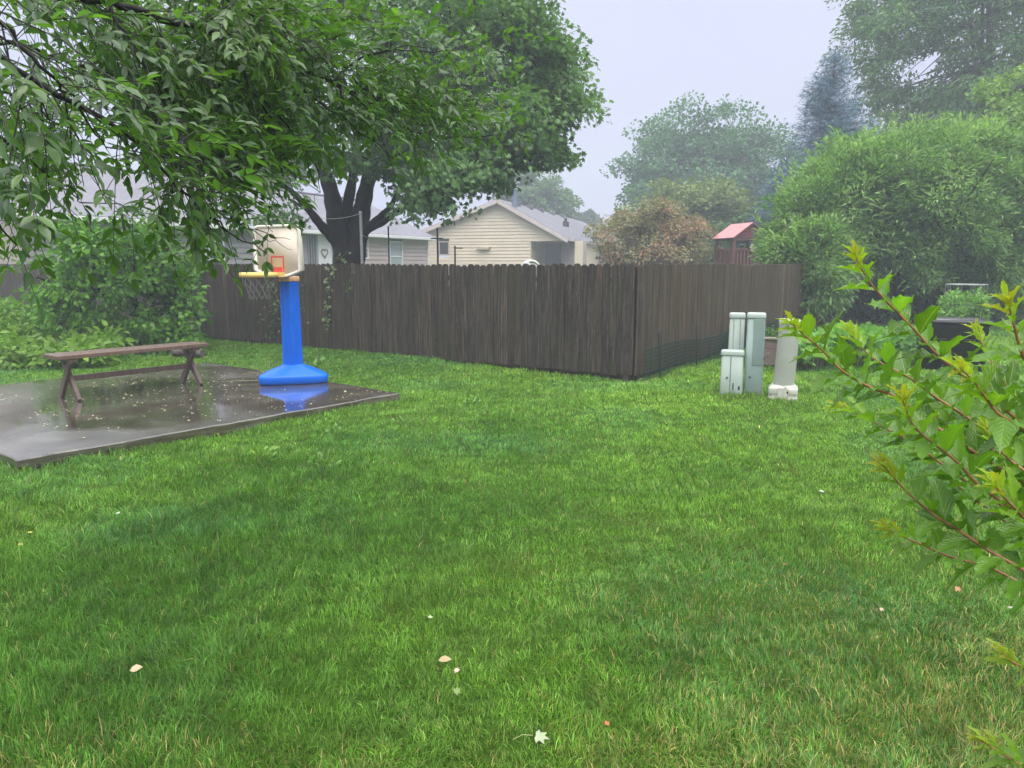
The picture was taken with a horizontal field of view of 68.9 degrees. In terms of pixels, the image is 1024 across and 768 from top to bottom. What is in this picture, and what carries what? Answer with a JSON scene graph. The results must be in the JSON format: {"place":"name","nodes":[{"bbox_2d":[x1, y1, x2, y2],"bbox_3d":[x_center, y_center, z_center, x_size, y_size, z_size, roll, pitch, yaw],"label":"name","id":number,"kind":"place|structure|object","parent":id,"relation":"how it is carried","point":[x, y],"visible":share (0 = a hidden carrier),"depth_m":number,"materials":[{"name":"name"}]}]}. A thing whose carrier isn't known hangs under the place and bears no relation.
{"place":"outdoors","nodes":[
{"label":"outdoors","id":0,"kind":"place"},
{"bbox_2d":[171,349,204,356],"bbox_3d":[-6.401,-0.626,14.750,0.691,0.170,0.165,3,10,19],"label":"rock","id":1,"kind":"object","parent":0,"point":[199,353],"visible":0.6,"depth_m":14.71,"materials":[{"name":"grey stone"}]},
{"bbox_2d":[0,154,436,265],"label":"grey roof house","id":2,"kind":"structure","parent":0,"point":[317,248],"depth_m":32.68,"materials":[{"name":"beige"}]},
{"bbox_2d":[205,241,224,259],"bbox_3d":[-12.340,-5.516,30.898,0.140,0.782,1.054,4,10,25],"label":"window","id":3,"kind":"structure","parent":2,"relation":"in","point":[208,248],"depth_m":30.93,"materials":[{"name":"white glass"}]},
{"bbox_2d":[318,235,331,264],"bbox_3d":[-9.336,-6.005,37.318,0.140,2.814,1.075,4,10,25],"label":"door","id":4,"kind":"structure","parent":2,"relation":"in","point":[324,247],"depth_m":37.16,"materials":[{"name":"white paint"}]},
{"bbox_2d":[366,237,368,258],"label":"window","id":5,"kind":"structure","parent":2,"relation":"in","point":[367,244],"depth_m":40.43,"materials":[{"name":"white glass"}]},
{"bbox_2d":[389,241,402,265],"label":"window","id":6,"kind":"structure","parent":2,"relation":"in","point":[396,255],"depth_m":43.02,"materials":[{"name":"white glass"}]},
{"bbox_2d":[422,188,598,273],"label":"beige house","id":7,"kind":"structure","parent":0,"point":[500,232],"depth_m":52.66,"materials":[{"name":"beige wood"}]},
{"bbox_2d":[438,241,448,254],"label":"window","id":8,"kind":"structure","parent":7,"relation":"in","point":[443,245],"depth_m":53.51,"materials":[{"name":"grey glass"}]},
{"bbox_2d":[545,244,560,265],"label":"porch door","id":9,"kind":"structure","parent":7,"relation":"in","point":[552,251],"depth_m":54.22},
{"bbox_2d":[0,0,1022,256],"label":"sky","id":10,"kind":"structure","parent":0,"point":[650,54],"materials":[{"name":"white"}]},
{"bbox_2d":[0,275,1023,767],"bbox_3d":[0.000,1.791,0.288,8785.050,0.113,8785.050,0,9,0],"label":"ground","id":11,"kind":"structure","parent":0,"point":[484,755],"depth_m":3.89,"materials":[{"name":"green plant"}]},
{"bbox_2d":[0,294,135,369],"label":"weed patch","id":12,"kind":"object","parent":11,"relation":"on","point":[27,349],"visible":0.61,"depth_m":13.84,"materials":[{"name":"green plant"}]},
{"bbox_2d":[0,204,214,356],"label":"lilac bush","id":13,"kind":"object","parent":11,"relation":"on","point":[152,324],"visible":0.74,"depth_m":15.11,"materials":[{"name":"green plant"}]},
{"bbox_2d":[130,664,141,671],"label":"fallen leaf","id":14,"kind":"object","parent":11,"relation":"on","point":[136,667],"visible":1,"depth_m":3.30,"materials":[{"name":"beige plant"}]},
{"bbox_2d":[122,330,196,353],"bbox_3d":[-7.965,-0.930,15.861,2.586,0.616,1.552,0,9,0],"label":"weed patch","id":15,"kind":"object","parent":11,"relation":"on","point":[162,338],"visible":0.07,"depth_m":15.50,"materials":[{"name":"green plant"}]},
{"bbox_2d":[0,363,399,472],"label":"concrete slab","id":16,"kind":"structure","parent":11,"relation":"on","point":[25,440],"depth_m":8.90,"materials":[{"name":"grey concrete"}]},
{"bbox_2d":[43,341,208,400],"bbox_3d":[-5.113,-0.181,10.069,0.495,0.609,1.995,7,12,38],"label":"bench","id":17,"kind":"object","parent":16,"relation":"on","point":[67,359],"visible":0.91,"depth_m":9.86,"materials":[{"name":"brown wood"}]},
{"bbox_2d":[1,372,384,437],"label":"leaf litter","id":18,"kind":"object","parent":16,"relation":"on","point":[165,405],"visible":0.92,"depth_m":9.69,"materials":[{"name":"plant"}]},
{"bbox_2d":[221,358,270,381],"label":"grass stalks","id":19,"kind":"object","parent":16,"relation":"on","point":[252,372],"depth_m":10.90,"materials":[{"name":"green plant"}]},
{"bbox_2d":[239,224,327,385],"bbox_3d":[-3.196,-1.103,10.524,1.047,2.238,1.136,0,9,0],"label":"basketball hoop","id":20,"kind":"object","parent":16,"relation":"on","point":[288,265],"visible":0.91,"depth_m":10.59,"materials":[{"name":"blue plastic"}]},
{"bbox_2d":[158,2,333,191],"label":"broadleaf tree","id":21,"kind":"object","parent":11,"relation":"on","point":[303,174],"visible":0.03,"depth_m":55.37,"materials":[{"name":"green plant"}]},
{"bbox_2d":[243,444,287,466],"bbox_3d":[-2.239,0.650,6.836,0.373,0.214,0.294,-6,11,-32],"label":"weed","id":22,"kind":"object","parent":11,"relation":"on","point":[265,447],"visible":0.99,"depth_m":6.83,"materials":[{"name":"green plant"}]},
{"bbox_2d":[0,0,558,323],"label":"ash tree","id":23,"kind":"object","parent":11,"relation":"on","point":[154,94],"visible":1,"depth_m":2.67,"materials":[{"name":"green plant"}]},
{"bbox_2d":[303,354,328,366],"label":"weed","id":24,"kind":"object","parent":11,"relation":"on","point":[315,360],"visible":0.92,"depth_m":13.10,"materials":[{"name":"green plant"}]},
{"bbox_2d":[0,263,642,382],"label":"wooden fence","id":25,"kind":"object","parent":11,"relation":"on","point":[506,316],"visible":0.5,"depth_m":13.63,"materials":[{"name":"brown wood"}]},
{"bbox_2d":[253,281,280,344],"bbox_3d":[-5.238,-1.512,16.378,0.980,1.523,0.468,4,10,25],"label":"vine","id":26,"kind":"object","parent":25,"relation":"attached to","point":[271,322],"visible":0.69,"depth_m":16.42,"materials":[{"name":"green plant"}]},
{"bbox_2d":[300,280,310,323],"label":"vine","id":27,"kind":"object","parent":25,"relation":"attached to","point":[303,300],"visible":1,"depth_m":15.85,"materials":[{"name":"green plant"}]},
{"bbox_2d":[322,251,349,329],"bbox_3d":[-3.599,-1.890,15.211,0.865,1.631,0.311,8,12,42],"label":"vine","id":28,"kind":"object","parent":25,"relation":"attached to","point":[325,302],"visible":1,"depth_m":15.32,"materials":[{"name":"green plant"}]},
{"bbox_2d":[346,270,354,298],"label":"vine","id":29,"kind":"object","parent":25,"relation":"attached to","point":[349,283],"visible":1,"depth_m":15.01,"materials":[{"name":"green plant"}]},
{"bbox_2d":[308,451,341,470],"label":"weed","id":30,"kind":"object","parent":11,"relation":"on","point":[321,455],"visible":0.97,"depth_m":6.63,"materials":[{"name":"green plant"}]},
{"bbox_2d":[323,421,347,435],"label":"weed","id":31,"kind":"object","parent":11,"relation":"on","point":[335,424],"visible":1,"depth_m":7.89,"materials":[{"name":"green plant"}]},
{"bbox_2d":[339,353,382,367],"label":"weed","id":32,"kind":"object","parent":11,"relation":"on","point":[357,358],"visible":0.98,"depth_m":13.06,"materials":[{"name":"green plant"}]},
{"bbox_2d":[359,211,363,263],"bbox_3d":[-3.369,-2.284,16.851,0.084,3.163,0.084,0,9,0],"label":"clothesline pole","id":33,"kind":"object","parent":11,"relation":"on","point":[361,238],"visible":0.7,"depth_m":16.67,"materials":[{"name":"grey metal"}]},
{"bbox_2d":[363,235,436,249],"bbox_3d":[-2.773,-3.604,19.171,0.011,0.318,5.150,2,9,14],"label":"wire","id":34,"kind":"object","parent":33,"relation":"attached to","point":[400,249],"visible":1,"depth_m":18.98,"materials":[{"name":"black metal"}]},
{"bbox_2d":[141,0,613,264],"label":"maple tree","id":35,"kind":"object","parent":11,"relation":"on","point":[555,101],"visible":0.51,"depth_m":16.29,"materials":[{"name":"green plant"}]},
{"bbox_2d":[387,226,389,263],"bbox_3d":[-3.167,-2.577,19.336,0.049,2.953,0.049,0,9,0],"label":"clothesline pole","id":36,"kind":"object","parent":11,"relation":"on","point":[388,246],"visible":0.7,"depth_m":19.18,"materials":[{"name":"metal"}]},
{"bbox_2d":[388,414,423,424],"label":"weed","id":37,"kind":"object","parent":11,"relation":"on","point":[414,418],"visible":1,"depth_m":8.39,"materials":[{"name":"green plant"}]},
{"bbox_2d":[431,228,442,263],"bbox_3d":[-2.168,-3.016,21.798,0.355,3.039,0.069,0,9,0],"label":"clothesline pole","id":38,"kind":"object","parent":11,"relation":"on","point":[437,238],"visible":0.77,"depth_m":21.61,"materials":[{"name":"metal"}]},
{"bbox_2d":[438,655,451,661],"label":"fallen leaf","id":39,"kind":"object","parent":11,"relation":"on","point":[444,658],"visible":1,"depth_m":3.41,"materials":[{"name":"beige plant"}]},
{"bbox_2d":[453,687,460,694],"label":"fallen leaf","id":40,"kind":"object","parent":11,"relation":"on","point":[456,690],"visible":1,"depth_m":3.16,"materials":[{"name":"green plant"}]},
{"bbox_2d":[454,246,462,265],"bbox_3d":[-1.625,-2.931,22.824,0.274,2.545,0.064,0,9,0],"label":"clothesline pole","id":41,"kind":"object","parent":11,"relation":"on","point":[455,247],"visible":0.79,"depth_m":22.63,"materials":[{"name":"metal"}]},
{"bbox_2d":[452,396,487,408],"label":"weed","id":42,"kind":"object","parent":11,"relation":"on","point":[474,402],"visible":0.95,"depth_m":9.26,"materials":[{"name":"green plant"}]},
{"bbox_2d":[521,260,539,266],"bbox_3d":[0.356,-1.443,14.387,0.389,1.884,0.123,0,9,0],"label":"arched board","id":43,"kind":"object","parent":11,"relation":"on","point":[534,262],"visible":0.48,"depth_m":14.21,"materials":[{"name":"white plastic"}]},
{"bbox_2d":[513,730,548,743],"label":"fallen leaf","id":44,"kind":"object","parent":11,"relation":"on","point":[540,736],"visible":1,"depth_m":2.87,"materials":[{"name":"white plant"}]},
{"bbox_2d":[491,167,584,218],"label":"broadleaf tree","id":45,"kind":"object","parent":11,"relation":"on","point":[544,194],"visible":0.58,"depth_m":81.11,"materials":[{"name":"green plant"}]},
{"bbox_2d":[571,209,603,229],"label":"broadleaf tree","id":46,"kind":"object","parent":11,"relation":"on","point":[588,216],"visible":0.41,"depth_m":106.31,"materials":[{"name":"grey plant"}]},
{"bbox_2d":[590,224,630,264],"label":"cream house","id":47,"kind":"structure","parent":11,"relation":"on","point":[599,256],"depth_m":61.64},
{"bbox_2d":[599,249,605,264],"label":"door","id":48,"kind":"structure","parent":47,"relation":"in","point":[601,259],"depth_m":61.80,"materials":[{"name":"grey"}]},
{"bbox_2d":[580,193,720,288],"bbox_3d":[5.963,-5.729,32.607,6.081,4.964,5.675,0,9,0],"label":"crabapple tree","id":49,"kind":"object","parent":11,"relation":"on","point":[649,238],"visible":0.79,"depth_m":31.57,"materials":[{"name":"brown plant"}]},
{"bbox_2d":[612,173,773,261],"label":"broadleaf tree","id":50,"kind":"object","parent":11,"relation":"on","point":[706,204],"visible":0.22,"depth_m":44.35,"materials":[{"name":"green plant"}]},
{"bbox_2d":[599,90,805,227],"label":"broadleaf tree","id":51,"kind":"object","parent":11,"relation":"on","point":[729,153],"visible":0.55,"depth_m":61.01,"materials":[{"name":"green plant"}]},
{"bbox_2d":[642,311,802,380],"bbox_3d":[4.787,-0.977,15.470,0.126,0.822,9.503,6,11,34],"label":"netting","id":52,"kind":"object","parent":11,"relation":"on","point":[678,363],"visible":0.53,"depth_m":12.98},
{"bbox_2d":[719,349,744,395],"bbox_3d":[3.037,-0.140,10.321,0.310,0.664,0.183,3,10,16],"label":"utility pedestal","id":53,"kind":"object","parent":11,"relation":"on","point":[731,377],"visible":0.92,"depth_m":10.24,"materials":[{"name":"grey metal"}]},
{"bbox_2d":[623,263,849,382],"bbox_3d":[8.155,-2.328,20.538,0.194,1.960,22.040,6,11,34],"label":"wooden fence","id":54,"kind":"object","parent":11,"relation":"on","point":[681,301],"visible":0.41,"depth_m":13.74,"materials":[{"name":"brown wood"}]},
{"bbox_2d":[728,312,745,349],"bbox_3d":[3.215,-0.447,10.730,0.221,1.151,0.213,3,10,17],"label":"utility pedestal","id":55,"kind":"object","parent":11,"relation":"on","point":[736,330],"visible":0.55,"depth_m":10.59,"materials":[{"name":"grey metal"}]},
{"bbox_2d":[705,199,770,264],"bbox_3d":[11.884,-6.745,37.446,4.644,5.436,4.133,-2,9,-15],"label":"broadleaf tree","id":56,"kind":"object","parent":11,"relation":"on","point":[735,219],"visible":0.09,"depth_m":37.01,"materials":[{"name":"green plant"}]},
{"bbox_2d":[744,312,765,395],"bbox_3d":[3.377,-0.402,10.379,0.261,1.173,0.251,3,10,18],"label":"utility pedestal","id":57,"kind":"object","parent":11,"relation":"on","point":[754,356],"visible":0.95,"depth_m":10.28,"materials":[{"name":"green metal"}]},
{"bbox_2d":[768,318,800,401],"bbox_3d":[3.637,-0.312,9.957,0.370,1.119,0.338,3,10,20],"label":"utility post","id":58,"kind":"object","parent":11,"relation":"on","point":[782,385],"visible":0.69,"depth_m":9.87,"materials":[{"name":"grey concrete"}]},
{"bbox_2d":[763,331,821,366],"bbox_3d":[5.120,-0.664,13.857,1.270,0.498,1.310,3,10,20],"label":"raised planter","id":59,"kind":"object","parent":11,"relation":"on","point":[770,352],"visible":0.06,"depth_m":13.39,"materials":[{"name":"brown wood"}]},
{"bbox_2d":[765,325,817,356],"bbox_3d":[5.115,-0.760,13.890,1.455,0.738,1.261,0,9,0],"label":"bedding plant","id":60,"kind":"object","parent":59,"relation":"in","point":[769,333],"visible":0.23,"depth_m":13.70,"materials":[{"name":"green plant"}]},
{"bbox_2d":[738,44,882,263],"bbox_3d":[13.800,-9.053,32.672,8.374,11.108,8.649,0,9,0],"label":"spruce tree","id":61,"kind":"object","parent":11,"relation":"on","point":[830,109],"visible":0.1,"depth_m":32.20,"materials":[{"name":"blue plant"}]},
{"bbox_2d":[797,324,838,370],"bbox_3d":[5.351,-0.677,13.245,1.020,0.780,1.752,4,10,26],"label":"squash plant","id":62,"kind":"object","parent":11,"relation":"on","point":[806,362],"visible":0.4,"depth_m":12.81,"materials":[{"name":"green plant"}]},
{"bbox_2d":[818,321,891,367],"bbox_3d":[6.188,-0.741,13.465,1.480,0.838,1.568,0,9,0],"label":"squash plant","id":63,"kind":"object","parent":11,"relation":"on","point":[865,330],"visible":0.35,"depth_m":12.99,"materials":[{"name":"green plant"}]},
{"bbox_2d":[748,110,1023,323],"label":"shrub","id":64,"kind":"object","parent":11,"relation":"on","point":[889,200],"visible":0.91,"depth_m":20.30,"materials":[{"name":"green plant"}]},
{"bbox_2d":[869,323,918,364],"bbox_3d":[6.919,-0.729,13.593,1.130,0.773,1.915,4,10,25],"label":"squash plant","id":65,"kind":"object","parent":11,"relation":"on","point":[906,344],"visible":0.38,"depth_m":13.15,"materials":[{"name":"green plant"}]},
{"bbox_2d":[775,237,1023,767],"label":"weigela shrub","id":66,"kind":"object","parent":11,"relation":"on","point":[993,426],"visible":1,"depth_m":1.16,"materials":[{"name":"green plant"}]},
{"bbox_2d":[816,0,1023,138],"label":"honeylocust tree","id":67,"kind":"object","parent":11,"relation":"on","point":[874,27],"visible":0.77,"depth_m":36.25,"materials":[{"name":"green plant"}]},
{"bbox_2d":[890,107,974,211],"bbox_3d":[20.267,-8.228,35.044,8.256,9.126,7.417,0,9,0],"label":"broadleaf tree","id":68,"kind":"object","parent":11,"relation":"on","point":[962,116],"depth_m":33.49,"materials":[{"name":"green plant"}]},
{"bbox_2d":[915,317,993,371],"bbox_3d":[7.652,-0.696,13.031,1.110,0.898,0.910,4,10,22],"label":"storage bin","id":69,"kind":"object","parent":11,"relation":"on","point":[947,328],"visible":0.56,"depth_m":12.66,"materials":[{"name":"black plastic"}]},
{"bbox_2d":[932,286,997,319],"bbox_3d":[9.102,-1.283,15.096,1.152,1.389,1.913,6,11,32],"label":"tomato plant","id":70,"kind":"object","parent":11,"relation":"on","point":[952,297],"visible":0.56,"depth_m":14.80,"materials":[{"name":"green plant"}]},
{"bbox_2d":[945,284,988,316],"bbox_3d":[9.177,-1.326,15.182,0.760,1.400,0.760,0,9,0],"label":"tomato cage","id":71,"kind":"object","parent":11,"relation":"on","point":[974,285],"visible":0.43,"depth_m":14.97,"materials":[{"name":"metal"}]},
{"bbox_2d":[964,63,1023,134],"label":"broadleaf tree","id":72,"kind":"object","parent":11,"relation":"on","point":[1013,106],"visible":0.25,"depth_m":25.95,"materials":[{"name":"green plant"}]},
{"bbox_2d":[712,222,761,265],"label":"play tower","id":73,"kind":"structure","parent":0,"point":[733,233],"depth_m":29.80,"materials":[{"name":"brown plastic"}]}
]}

